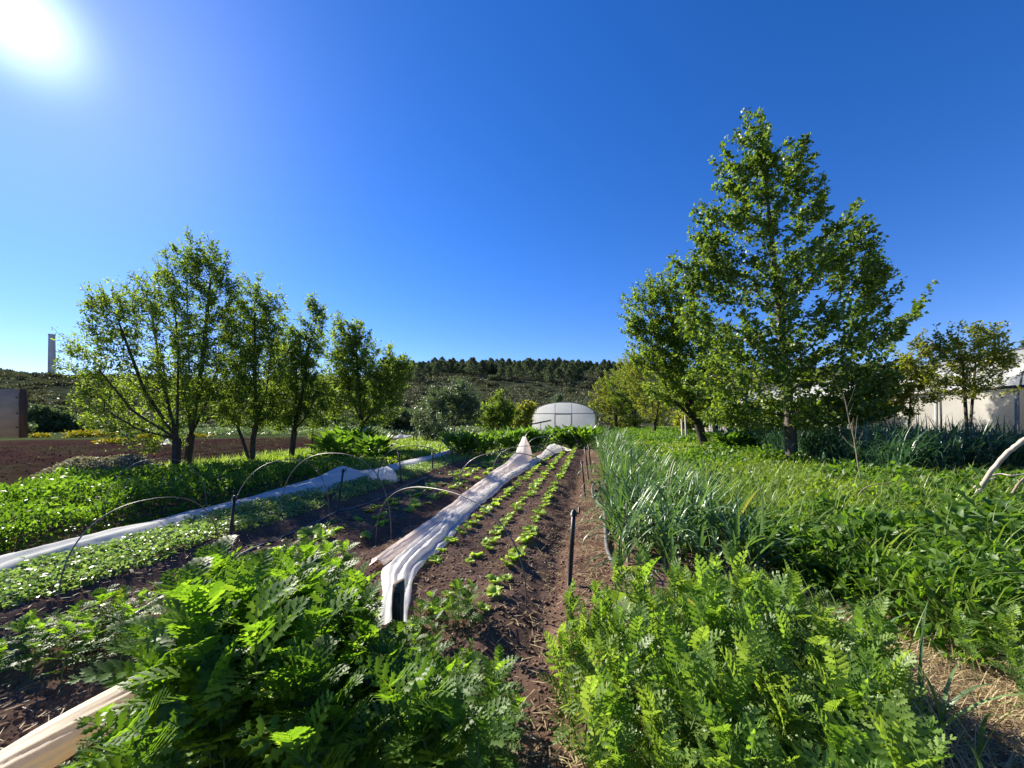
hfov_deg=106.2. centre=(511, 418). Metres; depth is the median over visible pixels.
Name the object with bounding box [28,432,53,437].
flowering bush
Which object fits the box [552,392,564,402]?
young poplar
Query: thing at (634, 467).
leek
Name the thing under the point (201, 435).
flowering bush
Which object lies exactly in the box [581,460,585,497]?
irrigation stake
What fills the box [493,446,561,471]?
bed hoop
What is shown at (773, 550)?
leek
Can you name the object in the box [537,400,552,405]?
scrub bush
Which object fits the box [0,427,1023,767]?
ground
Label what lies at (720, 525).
leek
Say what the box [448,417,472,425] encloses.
hedge bush
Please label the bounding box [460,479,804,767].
path straw
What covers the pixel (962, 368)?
orchard tree
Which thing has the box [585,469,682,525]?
leek
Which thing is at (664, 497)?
leek
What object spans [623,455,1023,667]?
tall grass
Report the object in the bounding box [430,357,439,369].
pine tree
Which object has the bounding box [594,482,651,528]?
leek
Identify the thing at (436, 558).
lettuce
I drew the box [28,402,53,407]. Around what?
scrub bush
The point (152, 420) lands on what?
hedge bush
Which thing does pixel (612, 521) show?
leek
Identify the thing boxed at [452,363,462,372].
pine tree
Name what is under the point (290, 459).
bed hoop
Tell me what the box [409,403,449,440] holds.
shrub
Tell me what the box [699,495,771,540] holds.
leek
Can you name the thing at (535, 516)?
lettuce
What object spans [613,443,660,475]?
leek
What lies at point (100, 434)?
flowering bush
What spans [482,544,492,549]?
lettuce
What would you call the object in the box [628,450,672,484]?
leek
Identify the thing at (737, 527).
leek
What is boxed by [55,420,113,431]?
hedge bush
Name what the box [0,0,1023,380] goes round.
sky
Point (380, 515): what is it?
lettuce
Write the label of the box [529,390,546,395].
scrub bush
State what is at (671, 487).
leek
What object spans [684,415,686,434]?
tree stake
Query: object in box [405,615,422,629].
lettuce
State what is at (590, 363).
pine tree
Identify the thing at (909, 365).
orchard tree
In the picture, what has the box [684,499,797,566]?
leek
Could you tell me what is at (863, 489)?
dead branch
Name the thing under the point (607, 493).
leek
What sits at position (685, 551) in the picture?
leek
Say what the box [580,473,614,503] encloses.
leek
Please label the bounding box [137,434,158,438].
flowering bush
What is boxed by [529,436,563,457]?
bed hoop
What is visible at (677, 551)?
leek
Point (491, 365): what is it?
pine tree
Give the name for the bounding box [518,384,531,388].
scrub bush
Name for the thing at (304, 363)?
almond tree
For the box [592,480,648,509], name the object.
leek
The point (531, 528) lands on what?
lettuce
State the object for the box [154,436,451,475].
verge grass
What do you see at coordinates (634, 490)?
leek
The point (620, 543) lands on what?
leek
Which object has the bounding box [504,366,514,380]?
pine tree
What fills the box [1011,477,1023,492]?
dead branch
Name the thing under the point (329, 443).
chard plant
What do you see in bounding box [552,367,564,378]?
pine tree
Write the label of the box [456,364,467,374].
pine tree
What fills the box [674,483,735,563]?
leek
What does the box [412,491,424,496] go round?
lettuce
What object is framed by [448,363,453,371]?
pine tree
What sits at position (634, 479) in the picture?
leek
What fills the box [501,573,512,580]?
lettuce
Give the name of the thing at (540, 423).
cross stake
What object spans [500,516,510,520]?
lettuce
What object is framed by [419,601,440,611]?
lettuce
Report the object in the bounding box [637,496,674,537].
leek
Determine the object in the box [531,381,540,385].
scrub bush
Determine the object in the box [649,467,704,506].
leek
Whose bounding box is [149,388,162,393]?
scrub bush
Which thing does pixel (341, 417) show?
hedge bush
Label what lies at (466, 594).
tansy clump
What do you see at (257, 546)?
irrigation hose
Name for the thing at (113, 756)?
tansy clump
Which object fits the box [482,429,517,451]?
chard plant
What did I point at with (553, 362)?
pine tree
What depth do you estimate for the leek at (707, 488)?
4.69 m
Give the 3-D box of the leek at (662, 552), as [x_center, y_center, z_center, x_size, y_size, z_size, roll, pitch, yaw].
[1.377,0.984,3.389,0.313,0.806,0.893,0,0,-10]
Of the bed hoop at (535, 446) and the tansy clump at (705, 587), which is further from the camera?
the bed hoop at (535, 446)
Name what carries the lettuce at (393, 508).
on the ground at (140, 577)
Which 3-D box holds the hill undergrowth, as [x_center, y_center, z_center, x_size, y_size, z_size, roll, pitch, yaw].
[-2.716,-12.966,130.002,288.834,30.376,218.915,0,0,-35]
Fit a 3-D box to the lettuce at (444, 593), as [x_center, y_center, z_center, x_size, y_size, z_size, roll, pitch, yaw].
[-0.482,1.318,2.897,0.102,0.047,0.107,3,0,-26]
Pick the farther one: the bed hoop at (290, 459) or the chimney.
the chimney
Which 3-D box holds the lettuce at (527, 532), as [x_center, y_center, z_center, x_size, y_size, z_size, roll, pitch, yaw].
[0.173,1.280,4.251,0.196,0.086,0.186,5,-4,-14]
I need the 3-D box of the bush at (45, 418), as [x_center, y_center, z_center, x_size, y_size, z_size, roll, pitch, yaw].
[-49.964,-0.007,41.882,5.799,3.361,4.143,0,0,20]
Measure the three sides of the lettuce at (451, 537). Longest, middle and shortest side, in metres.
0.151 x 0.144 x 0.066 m
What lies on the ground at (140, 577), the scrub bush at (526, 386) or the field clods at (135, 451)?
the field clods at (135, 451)
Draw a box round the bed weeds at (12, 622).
[0,453,507,638]
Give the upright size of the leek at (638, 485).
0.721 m
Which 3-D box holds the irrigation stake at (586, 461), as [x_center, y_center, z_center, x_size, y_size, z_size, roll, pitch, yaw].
[1.711,1.075,8.805,0.132,0.872,0.054,0,0,0]
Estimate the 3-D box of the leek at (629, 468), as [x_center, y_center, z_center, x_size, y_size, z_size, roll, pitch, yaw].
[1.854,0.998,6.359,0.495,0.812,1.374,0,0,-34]
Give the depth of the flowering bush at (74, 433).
29.50 m
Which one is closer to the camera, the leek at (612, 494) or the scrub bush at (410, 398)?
the leek at (612, 494)
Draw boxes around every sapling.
[305,420,317,449]
[833,376,862,482]
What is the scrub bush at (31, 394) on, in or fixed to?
on the hills
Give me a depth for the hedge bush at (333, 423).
49.80 m
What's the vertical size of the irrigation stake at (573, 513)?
0.768 m
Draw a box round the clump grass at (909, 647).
[557,558,1023,767]
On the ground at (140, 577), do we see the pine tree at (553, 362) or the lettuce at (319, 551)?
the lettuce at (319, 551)
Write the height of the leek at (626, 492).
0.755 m
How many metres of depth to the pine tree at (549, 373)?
138.84 m
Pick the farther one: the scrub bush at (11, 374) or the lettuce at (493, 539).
the scrub bush at (11, 374)
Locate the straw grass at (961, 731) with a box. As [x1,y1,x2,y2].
[677,554,1023,767]
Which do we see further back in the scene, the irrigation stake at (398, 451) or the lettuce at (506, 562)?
the irrigation stake at (398, 451)
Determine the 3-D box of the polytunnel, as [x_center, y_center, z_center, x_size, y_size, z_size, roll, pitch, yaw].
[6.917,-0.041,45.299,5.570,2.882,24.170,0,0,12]
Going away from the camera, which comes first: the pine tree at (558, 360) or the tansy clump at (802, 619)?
the tansy clump at (802, 619)
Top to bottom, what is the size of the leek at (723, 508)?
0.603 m
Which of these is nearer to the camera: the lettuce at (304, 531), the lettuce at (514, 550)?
the lettuce at (514, 550)
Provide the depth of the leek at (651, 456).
9.17 m
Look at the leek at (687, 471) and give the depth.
5.36 m
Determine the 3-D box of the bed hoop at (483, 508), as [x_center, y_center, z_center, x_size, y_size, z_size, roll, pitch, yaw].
[-0.689,1.051,3.478,2.133,0.848,0.010,0,0,42]
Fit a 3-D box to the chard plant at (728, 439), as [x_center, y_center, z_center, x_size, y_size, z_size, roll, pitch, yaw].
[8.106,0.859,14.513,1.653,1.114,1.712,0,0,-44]
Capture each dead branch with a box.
[857,483,891,496]
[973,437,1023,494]
[991,473,1023,476]
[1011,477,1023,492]
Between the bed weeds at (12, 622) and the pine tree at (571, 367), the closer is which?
the bed weeds at (12, 622)
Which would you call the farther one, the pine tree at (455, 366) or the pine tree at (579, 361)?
the pine tree at (579, 361)
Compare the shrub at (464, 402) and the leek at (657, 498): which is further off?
the shrub at (464, 402)
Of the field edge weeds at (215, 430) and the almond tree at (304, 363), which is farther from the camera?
the field edge weeds at (215, 430)
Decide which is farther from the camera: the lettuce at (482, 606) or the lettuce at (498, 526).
the lettuce at (498, 526)
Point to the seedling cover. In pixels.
(180, 531)
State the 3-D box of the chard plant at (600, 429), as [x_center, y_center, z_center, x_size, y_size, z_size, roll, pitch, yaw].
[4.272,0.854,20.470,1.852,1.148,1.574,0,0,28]
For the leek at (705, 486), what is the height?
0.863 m
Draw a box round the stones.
[11,478,609,767]
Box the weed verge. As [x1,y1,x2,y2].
[607,426,712,444]
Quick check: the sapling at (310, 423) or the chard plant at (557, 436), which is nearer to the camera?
the sapling at (310, 423)
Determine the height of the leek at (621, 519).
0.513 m
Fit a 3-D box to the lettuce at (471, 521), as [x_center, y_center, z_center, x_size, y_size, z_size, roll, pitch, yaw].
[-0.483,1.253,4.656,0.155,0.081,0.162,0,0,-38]
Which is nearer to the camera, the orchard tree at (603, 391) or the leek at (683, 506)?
the leek at (683, 506)
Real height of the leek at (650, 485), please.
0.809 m
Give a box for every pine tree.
[412,361,427,381]
[424,365,433,374]
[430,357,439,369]
[431,362,442,374]
[441,361,448,372]
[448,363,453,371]
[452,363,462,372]
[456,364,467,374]
[463,357,479,374]
[477,359,489,373]
[488,361,494,371]
[496,367,505,379]
[497,361,505,371]
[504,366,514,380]
[506,358,512,365]
[513,361,524,376]
[522,360,531,370]
[524,357,533,369]
[530,366,541,379]
[543,365,554,381]
[549,358,556,368]
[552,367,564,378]
[555,357,561,368]
[560,359,569,374]
[562,369,574,384]
[565,362,576,377]
[573,362,578,375]
[575,359,583,368]
[575,367,584,378]
[583,361,589,370]
[586,360,593,369]
[587,366,595,375]
[594,365,606,376]
[600,359,608,369]
[605,360,612,371]
[1014,340,1023,348]
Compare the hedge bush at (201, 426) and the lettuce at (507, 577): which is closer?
the lettuce at (507, 577)
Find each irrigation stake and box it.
[228,494,238,551]
[336,468,345,514]
[397,450,401,483]
[567,507,580,585]
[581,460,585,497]
[584,447,588,480]
[588,444,591,470]
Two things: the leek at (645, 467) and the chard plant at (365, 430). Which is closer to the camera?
the leek at (645, 467)
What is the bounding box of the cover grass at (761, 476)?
[632,440,894,580]
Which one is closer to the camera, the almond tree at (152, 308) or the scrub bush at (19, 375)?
the almond tree at (152, 308)
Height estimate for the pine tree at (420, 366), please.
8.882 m
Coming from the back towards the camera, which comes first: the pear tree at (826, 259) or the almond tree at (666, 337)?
the almond tree at (666, 337)
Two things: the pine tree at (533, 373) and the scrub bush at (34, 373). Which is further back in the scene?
the pine tree at (533, 373)
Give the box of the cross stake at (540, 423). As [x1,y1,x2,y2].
[530,420,550,428]
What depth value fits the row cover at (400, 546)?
5.75 m
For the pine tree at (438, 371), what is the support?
on the hills
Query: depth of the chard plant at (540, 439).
17.73 m
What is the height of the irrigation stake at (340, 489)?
0.784 m
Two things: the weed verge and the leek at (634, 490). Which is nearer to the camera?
the leek at (634, 490)
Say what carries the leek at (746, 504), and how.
on the ground at (140, 577)
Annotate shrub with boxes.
[373,406,422,431]
[409,376,487,432]
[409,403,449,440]
[474,388,523,431]
[511,400,539,428]
[670,401,716,432]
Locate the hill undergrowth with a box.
[0,363,897,431]
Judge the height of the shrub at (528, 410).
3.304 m
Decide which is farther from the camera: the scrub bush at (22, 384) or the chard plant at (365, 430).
the scrub bush at (22, 384)
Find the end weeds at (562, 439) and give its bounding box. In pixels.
[488,428,612,446]
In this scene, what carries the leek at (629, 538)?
on the ground at (140, 577)
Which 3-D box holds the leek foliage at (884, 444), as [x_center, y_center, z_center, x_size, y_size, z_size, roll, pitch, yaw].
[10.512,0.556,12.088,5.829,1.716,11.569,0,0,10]
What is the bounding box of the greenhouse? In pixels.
[693,348,1023,434]
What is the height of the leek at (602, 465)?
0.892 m
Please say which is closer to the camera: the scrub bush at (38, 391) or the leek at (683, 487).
the leek at (683, 487)
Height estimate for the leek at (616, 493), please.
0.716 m
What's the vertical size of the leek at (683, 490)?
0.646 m
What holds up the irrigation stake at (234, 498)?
on the ground at (140, 577)
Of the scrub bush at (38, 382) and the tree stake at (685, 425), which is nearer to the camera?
the tree stake at (685, 425)
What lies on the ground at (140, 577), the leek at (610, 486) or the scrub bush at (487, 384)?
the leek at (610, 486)
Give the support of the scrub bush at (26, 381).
on the hills
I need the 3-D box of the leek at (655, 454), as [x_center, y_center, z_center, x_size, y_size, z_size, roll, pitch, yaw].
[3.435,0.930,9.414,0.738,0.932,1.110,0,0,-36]
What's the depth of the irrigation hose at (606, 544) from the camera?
4.33 m
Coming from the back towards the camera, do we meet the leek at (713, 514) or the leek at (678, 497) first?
the leek at (678, 497)
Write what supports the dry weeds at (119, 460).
on the ground at (140, 577)
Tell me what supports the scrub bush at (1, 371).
on the hills
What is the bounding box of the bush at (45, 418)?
[28,403,85,431]
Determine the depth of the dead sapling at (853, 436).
6.49 m
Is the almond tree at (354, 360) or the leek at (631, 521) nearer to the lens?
the leek at (631, 521)
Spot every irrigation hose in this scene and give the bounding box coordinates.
[67,472,443,662]
[591,480,648,593]
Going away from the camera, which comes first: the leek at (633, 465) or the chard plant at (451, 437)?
the leek at (633, 465)
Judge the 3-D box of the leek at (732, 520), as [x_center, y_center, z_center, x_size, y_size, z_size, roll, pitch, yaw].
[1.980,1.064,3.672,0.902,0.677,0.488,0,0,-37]
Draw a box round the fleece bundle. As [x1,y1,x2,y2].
[367,466,399,483]
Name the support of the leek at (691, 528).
on the ground at (140, 577)
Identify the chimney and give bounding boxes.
[47,334,55,373]
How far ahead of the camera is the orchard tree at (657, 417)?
31.37 m
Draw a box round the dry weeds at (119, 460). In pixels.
[30,453,162,481]
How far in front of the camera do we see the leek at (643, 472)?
5.83 m
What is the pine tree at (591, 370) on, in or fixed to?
on the hills
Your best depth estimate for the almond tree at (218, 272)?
9.88 m
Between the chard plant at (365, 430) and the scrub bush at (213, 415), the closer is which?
the chard plant at (365, 430)
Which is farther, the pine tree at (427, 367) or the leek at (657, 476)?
the pine tree at (427, 367)
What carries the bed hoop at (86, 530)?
on the ground at (140, 577)
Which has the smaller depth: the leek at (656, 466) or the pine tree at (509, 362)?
the leek at (656, 466)
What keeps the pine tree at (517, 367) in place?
on the hills
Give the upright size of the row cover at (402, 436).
0.315 m
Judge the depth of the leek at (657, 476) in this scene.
5.42 m
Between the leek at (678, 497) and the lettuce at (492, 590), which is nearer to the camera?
the lettuce at (492, 590)
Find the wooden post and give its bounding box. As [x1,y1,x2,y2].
[392,578,404,637]
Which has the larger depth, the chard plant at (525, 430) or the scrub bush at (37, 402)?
the scrub bush at (37, 402)
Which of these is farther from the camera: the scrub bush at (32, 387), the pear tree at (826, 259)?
the scrub bush at (32, 387)
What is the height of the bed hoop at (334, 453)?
1.087 m
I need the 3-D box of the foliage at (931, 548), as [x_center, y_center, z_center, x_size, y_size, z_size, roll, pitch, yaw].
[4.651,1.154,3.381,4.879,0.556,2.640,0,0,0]
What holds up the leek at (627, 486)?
on the ground at (140, 577)
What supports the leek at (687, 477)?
on the ground at (140, 577)
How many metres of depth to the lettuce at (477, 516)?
4.99 m
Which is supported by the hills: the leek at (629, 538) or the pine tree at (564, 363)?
the pine tree at (564, 363)
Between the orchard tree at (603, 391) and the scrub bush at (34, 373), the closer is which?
the orchard tree at (603, 391)
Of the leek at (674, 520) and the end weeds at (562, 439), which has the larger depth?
the end weeds at (562, 439)
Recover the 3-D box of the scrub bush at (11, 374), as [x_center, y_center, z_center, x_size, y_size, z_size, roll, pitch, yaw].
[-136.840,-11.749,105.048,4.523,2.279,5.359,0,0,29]
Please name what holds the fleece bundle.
on the ground at (140, 577)
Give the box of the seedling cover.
[0,452,478,607]
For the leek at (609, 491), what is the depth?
5.53 m
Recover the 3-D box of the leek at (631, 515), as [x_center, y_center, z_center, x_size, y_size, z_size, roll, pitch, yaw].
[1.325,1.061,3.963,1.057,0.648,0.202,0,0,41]
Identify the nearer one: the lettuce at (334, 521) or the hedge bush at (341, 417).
the lettuce at (334, 521)
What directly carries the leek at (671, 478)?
on the ground at (140, 577)
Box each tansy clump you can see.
[0,581,163,684]
[59,695,151,767]
[66,535,383,767]
[69,539,320,767]
[234,561,534,767]
[407,578,483,635]
[537,592,956,767]
[550,533,801,726]
[720,540,911,684]
[950,602,1023,700]
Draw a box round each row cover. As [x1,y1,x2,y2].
[0,449,454,576]
[0,679,137,767]
[369,436,531,564]
[374,444,570,624]
[394,434,411,437]
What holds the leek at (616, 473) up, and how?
on the ground at (140, 577)
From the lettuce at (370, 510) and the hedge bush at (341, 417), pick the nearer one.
the lettuce at (370, 510)
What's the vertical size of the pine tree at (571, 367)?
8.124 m
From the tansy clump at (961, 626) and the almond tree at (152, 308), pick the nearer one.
the tansy clump at (961, 626)
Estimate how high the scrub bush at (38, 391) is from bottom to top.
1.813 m
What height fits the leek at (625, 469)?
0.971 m
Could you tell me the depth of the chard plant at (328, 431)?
14.25 m
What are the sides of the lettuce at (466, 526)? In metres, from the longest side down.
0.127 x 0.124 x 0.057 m
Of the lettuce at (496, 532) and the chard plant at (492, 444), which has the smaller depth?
the lettuce at (496, 532)
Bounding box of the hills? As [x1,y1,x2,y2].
[0,370,842,431]
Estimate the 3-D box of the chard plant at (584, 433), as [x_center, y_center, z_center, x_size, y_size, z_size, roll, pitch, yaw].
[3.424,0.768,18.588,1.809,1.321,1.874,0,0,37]
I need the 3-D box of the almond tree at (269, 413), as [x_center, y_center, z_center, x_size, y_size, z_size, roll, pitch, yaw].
[-7.459,-1.363,10.847,2.657,5.709,1.680,0,0,0]
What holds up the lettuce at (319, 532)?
on the ground at (140, 577)
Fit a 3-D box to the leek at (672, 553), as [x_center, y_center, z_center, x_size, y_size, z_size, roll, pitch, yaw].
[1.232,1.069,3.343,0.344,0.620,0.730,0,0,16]
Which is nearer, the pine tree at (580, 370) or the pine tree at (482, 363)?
the pine tree at (580, 370)
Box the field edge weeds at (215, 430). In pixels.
[91,425,502,434]
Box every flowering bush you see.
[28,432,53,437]
[60,429,100,437]
[78,430,111,436]
[90,437,133,443]
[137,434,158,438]
[186,433,212,436]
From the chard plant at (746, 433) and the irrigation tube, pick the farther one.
the chard plant at (746, 433)
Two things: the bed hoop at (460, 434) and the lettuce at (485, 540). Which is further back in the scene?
the bed hoop at (460, 434)
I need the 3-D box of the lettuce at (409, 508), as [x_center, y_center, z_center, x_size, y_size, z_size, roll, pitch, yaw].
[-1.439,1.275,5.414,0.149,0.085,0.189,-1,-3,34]
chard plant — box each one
[306,431,356,457]
[318,422,369,438]
[332,422,390,450]
[348,432,398,457]
[439,428,479,453]
[451,430,490,453]
[473,431,499,453]
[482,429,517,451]
[495,424,531,450]
[506,425,543,446]
[521,425,553,448]
[543,424,575,445]
[556,424,583,446]
[563,424,600,447]
[582,425,607,444]
[702,427,749,449]
[726,427,762,447]
[744,430,776,448]
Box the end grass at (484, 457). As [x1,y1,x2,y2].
[441,445,547,460]
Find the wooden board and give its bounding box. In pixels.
[0,389,27,437]
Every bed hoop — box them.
[57,497,219,612]
[104,458,206,526]
[229,459,329,528]
[279,453,391,540]
[376,487,526,607]
[377,445,453,487]
[439,434,480,457]
[458,452,559,493]
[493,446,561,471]
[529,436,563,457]
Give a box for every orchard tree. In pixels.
[588,356,643,427]
[600,347,658,427]
[615,344,695,430]
[872,327,950,428]
[917,320,1023,429]
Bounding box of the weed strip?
[199,432,477,464]
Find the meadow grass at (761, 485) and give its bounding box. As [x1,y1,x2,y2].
[657,450,1023,577]
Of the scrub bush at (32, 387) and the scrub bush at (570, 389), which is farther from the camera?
the scrub bush at (570, 389)
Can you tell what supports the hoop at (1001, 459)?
on the meadow grass at (761, 485)
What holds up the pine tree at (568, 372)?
on the hills
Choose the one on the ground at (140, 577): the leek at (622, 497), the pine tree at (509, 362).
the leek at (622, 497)
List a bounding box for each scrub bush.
[0,370,19,373]
[2,372,26,376]
[9,374,30,378]
[14,382,38,386]
[19,379,52,383]
[21,385,52,388]
[23,371,53,376]
[28,389,51,395]
[28,390,41,398]
[28,396,51,403]
[28,400,47,404]
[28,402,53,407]
[29,380,54,386]
[37,371,66,378]
[49,379,71,385]
[52,398,74,405]
[78,405,109,414]
[136,401,173,407]
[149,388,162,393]
[195,413,221,423]
[406,394,420,401]
[414,390,427,395]
[417,386,427,391]
[421,380,436,383]
[484,381,498,386]
[486,369,497,373]
[488,374,503,379]
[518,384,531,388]
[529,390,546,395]
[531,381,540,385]
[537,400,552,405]
[542,386,553,392]
[561,387,579,391]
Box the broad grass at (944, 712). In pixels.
[777,583,1023,767]
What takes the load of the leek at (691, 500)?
on the ground at (140, 577)
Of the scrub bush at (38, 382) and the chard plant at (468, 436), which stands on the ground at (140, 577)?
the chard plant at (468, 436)
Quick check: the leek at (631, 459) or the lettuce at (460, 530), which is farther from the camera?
the leek at (631, 459)
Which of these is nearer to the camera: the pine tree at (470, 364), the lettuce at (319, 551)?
the lettuce at (319, 551)
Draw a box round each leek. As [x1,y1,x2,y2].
[566,483,681,562]
[576,450,618,477]
[576,450,626,483]
[580,471,685,554]
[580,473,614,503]
[581,524,650,579]
[582,476,642,534]
[583,485,655,559]
[584,478,614,507]
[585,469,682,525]
[586,445,620,478]
[586,445,621,482]
[587,458,634,489]
[587,483,634,546]
[588,451,629,484]
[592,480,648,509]
[593,478,639,512]
[594,432,632,452]
[594,474,638,505]
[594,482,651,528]
[595,498,681,540]
[596,474,632,499]
[597,460,623,490]
[597,463,659,481]
[599,463,637,538]
[607,468,658,488]
[608,469,679,506]
[609,470,647,529]
[609,477,682,525]
[609,495,691,559]
[611,504,651,551]
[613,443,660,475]
[620,480,720,522]
[622,456,669,490]
[622,505,660,552]
[625,494,698,566]
[627,452,682,479]
[627,456,646,481]
[627,475,661,509]
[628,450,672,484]
[628,457,656,496]
[628,471,703,524]
[628,472,690,517]
[629,452,652,483]
[632,465,668,495]
[632,480,723,531]
[634,458,693,510]
[634,483,725,561]
[634,493,702,571]
[634,498,726,574]
[635,441,678,467]
[635,463,687,498]
[636,463,663,504]
[636,476,745,544]
[637,465,746,549]
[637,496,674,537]
[638,448,678,464]
[639,461,723,497]
[640,486,680,521]
[640,500,681,574]
[641,482,745,534]
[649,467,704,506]
[650,480,714,525]
[651,492,728,565]
[653,455,677,491]
[653,466,699,490]
[654,470,727,522]
[661,452,739,504]
[663,481,701,502]
[669,492,813,557]
[671,455,697,487]
[674,468,749,524]
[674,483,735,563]
[676,466,743,509]
[679,499,731,539]
[682,483,733,549]
[683,510,718,561]
[684,474,742,515]
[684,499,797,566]
[685,468,755,508]
[687,484,730,553]
[689,520,744,565]
[690,497,760,540]
[691,464,744,505]
[697,499,764,566]
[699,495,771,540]
[700,480,824,573]
[704,489,756,544]
[714,504,769,565]
[717,486,785,550]
[727,524,824,570]
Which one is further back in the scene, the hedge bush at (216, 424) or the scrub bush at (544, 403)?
the scrub bush at (544, 403)
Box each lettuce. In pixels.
[297,526,314,538]
[312,528,334,539]
[313,523,326,528]
[315,550,340,557]
[326,518,338,524]
[328,526,344,531]
[352,515,362,520]
[360,530,372,538]
[363,509,375,512]
[371,511,387,519]
[375,518,388,525]
[386,506,397,510]
[403,506,415,511]
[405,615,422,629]
[409,498,421,506]
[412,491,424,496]
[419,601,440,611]
[426,492,440,499]
[428,553,442,562]
[441,589,453,595]
[443,536,457,539]
[455,527,466,533]
[462,523,471,528]
[465,519,477,524]
[465,556,474,562]
[469,551,482,557]
[471,513,482,518]
[476,600,489,610]
[482,537,490,544]
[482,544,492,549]
[485,574,503,583]
[485,584,502,596]
[488,535,500,542]
[489,528,502,534]
[493,524,505,528]
[499,557,512,565]
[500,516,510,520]
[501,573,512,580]
[505,552,520,561]
[508,546,525,556]
[510,503,522,509]
[515,534,532,542]
[519,530,536,534]
[522,524,538,531]
[530,515,539,518]
[534,510,545,514]
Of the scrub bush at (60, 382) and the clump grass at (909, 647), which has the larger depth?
the scrub bush at (60, 382)
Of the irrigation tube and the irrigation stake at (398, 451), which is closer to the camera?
the irrigation tube
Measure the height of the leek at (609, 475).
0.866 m
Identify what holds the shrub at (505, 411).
on the ground at (140, 577)
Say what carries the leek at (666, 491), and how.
on the ground at (140, 577)
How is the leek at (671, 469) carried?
on the ground at (140, 577)
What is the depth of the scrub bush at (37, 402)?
65.53 m
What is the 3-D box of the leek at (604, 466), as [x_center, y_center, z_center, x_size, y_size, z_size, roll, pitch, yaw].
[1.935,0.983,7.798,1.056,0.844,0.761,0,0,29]
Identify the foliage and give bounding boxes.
[0,445,438,553]
[631,439,1023,601]
[633,433,1023,602]
[706,500,1023,667]
[723,411,1023,475]
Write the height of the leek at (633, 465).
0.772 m
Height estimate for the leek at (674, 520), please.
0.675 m
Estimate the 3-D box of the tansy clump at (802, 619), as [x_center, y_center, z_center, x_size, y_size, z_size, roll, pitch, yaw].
[1.560,1.016,2.095,0.796,0.710,0.946,0,0,20]
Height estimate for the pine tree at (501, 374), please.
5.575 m
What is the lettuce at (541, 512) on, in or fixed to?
on the ground at (140, 577)
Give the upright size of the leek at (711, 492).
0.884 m
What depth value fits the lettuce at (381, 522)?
4.72 m
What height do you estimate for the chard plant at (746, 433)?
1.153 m
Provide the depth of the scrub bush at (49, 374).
109.61 m
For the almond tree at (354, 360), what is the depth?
15.12 m
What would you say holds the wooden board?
on the ground at (140, 577)
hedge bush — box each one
[28,421,37,433]
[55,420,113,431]
[126,414,187,429]
[185,424,208,427]
[211,421,249,427]
[286,414,339,426]
[326,414,352,422]
[336,420,369,425]
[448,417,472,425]
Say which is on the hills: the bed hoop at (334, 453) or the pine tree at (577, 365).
the pine tree at (577, 365)
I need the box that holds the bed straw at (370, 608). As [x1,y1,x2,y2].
[0,467,574,754]
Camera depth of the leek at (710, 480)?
5.11 m
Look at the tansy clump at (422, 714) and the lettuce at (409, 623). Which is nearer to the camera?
the tansy clump at (422, 714)
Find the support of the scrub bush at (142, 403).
on the hills
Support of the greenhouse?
on the ground at (140, 577)
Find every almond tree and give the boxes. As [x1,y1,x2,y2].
[50,255,228,467]
[152,225,260,464]
[206,270,294,460]
[257,291,343,455]
[310,310,416,427]
[616,252,752,446]
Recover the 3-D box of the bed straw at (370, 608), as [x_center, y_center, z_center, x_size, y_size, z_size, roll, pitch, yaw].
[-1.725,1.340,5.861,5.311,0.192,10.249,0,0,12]
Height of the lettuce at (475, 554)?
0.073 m
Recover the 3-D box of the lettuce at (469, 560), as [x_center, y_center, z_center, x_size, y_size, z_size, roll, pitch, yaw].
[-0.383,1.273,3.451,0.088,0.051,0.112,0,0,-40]
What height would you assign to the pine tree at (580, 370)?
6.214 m
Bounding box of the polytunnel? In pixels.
[532,402,595,429]
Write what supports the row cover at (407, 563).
on the ground at (140, 577)
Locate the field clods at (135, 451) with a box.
[0,436,414,482]
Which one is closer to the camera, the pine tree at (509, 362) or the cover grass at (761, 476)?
the cover grass at (761, 476)
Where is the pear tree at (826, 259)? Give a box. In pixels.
[667,107,939,459]
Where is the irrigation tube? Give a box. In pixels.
[232,526,272,551]
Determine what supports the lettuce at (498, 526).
on the ground at (140, 577)
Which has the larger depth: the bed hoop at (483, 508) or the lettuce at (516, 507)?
the lettuce at (516, 507)
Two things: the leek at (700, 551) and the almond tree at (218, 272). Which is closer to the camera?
the leek at (700, 551)
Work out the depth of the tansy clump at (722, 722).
1.30 m
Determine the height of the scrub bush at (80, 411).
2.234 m
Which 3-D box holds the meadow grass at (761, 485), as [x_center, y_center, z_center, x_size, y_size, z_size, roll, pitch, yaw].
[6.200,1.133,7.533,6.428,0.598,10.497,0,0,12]
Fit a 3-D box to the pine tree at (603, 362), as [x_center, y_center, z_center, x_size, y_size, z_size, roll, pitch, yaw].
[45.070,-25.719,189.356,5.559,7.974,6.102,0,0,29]
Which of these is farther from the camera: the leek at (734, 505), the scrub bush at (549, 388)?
the scrub bush at (549, 388)
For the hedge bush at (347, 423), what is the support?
on the ground at (140, 577)
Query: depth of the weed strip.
12.53 m
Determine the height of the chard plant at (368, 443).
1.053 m
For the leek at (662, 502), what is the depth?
4.50 m
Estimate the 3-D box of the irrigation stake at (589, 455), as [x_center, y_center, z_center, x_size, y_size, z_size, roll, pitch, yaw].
[2.086,1.085,10.329,0.116,0.828,0.057,0,0,0]
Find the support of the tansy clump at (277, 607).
on the ground at (140, 577)
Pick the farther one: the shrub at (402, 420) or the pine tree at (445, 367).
the pine tree at (445, 367)

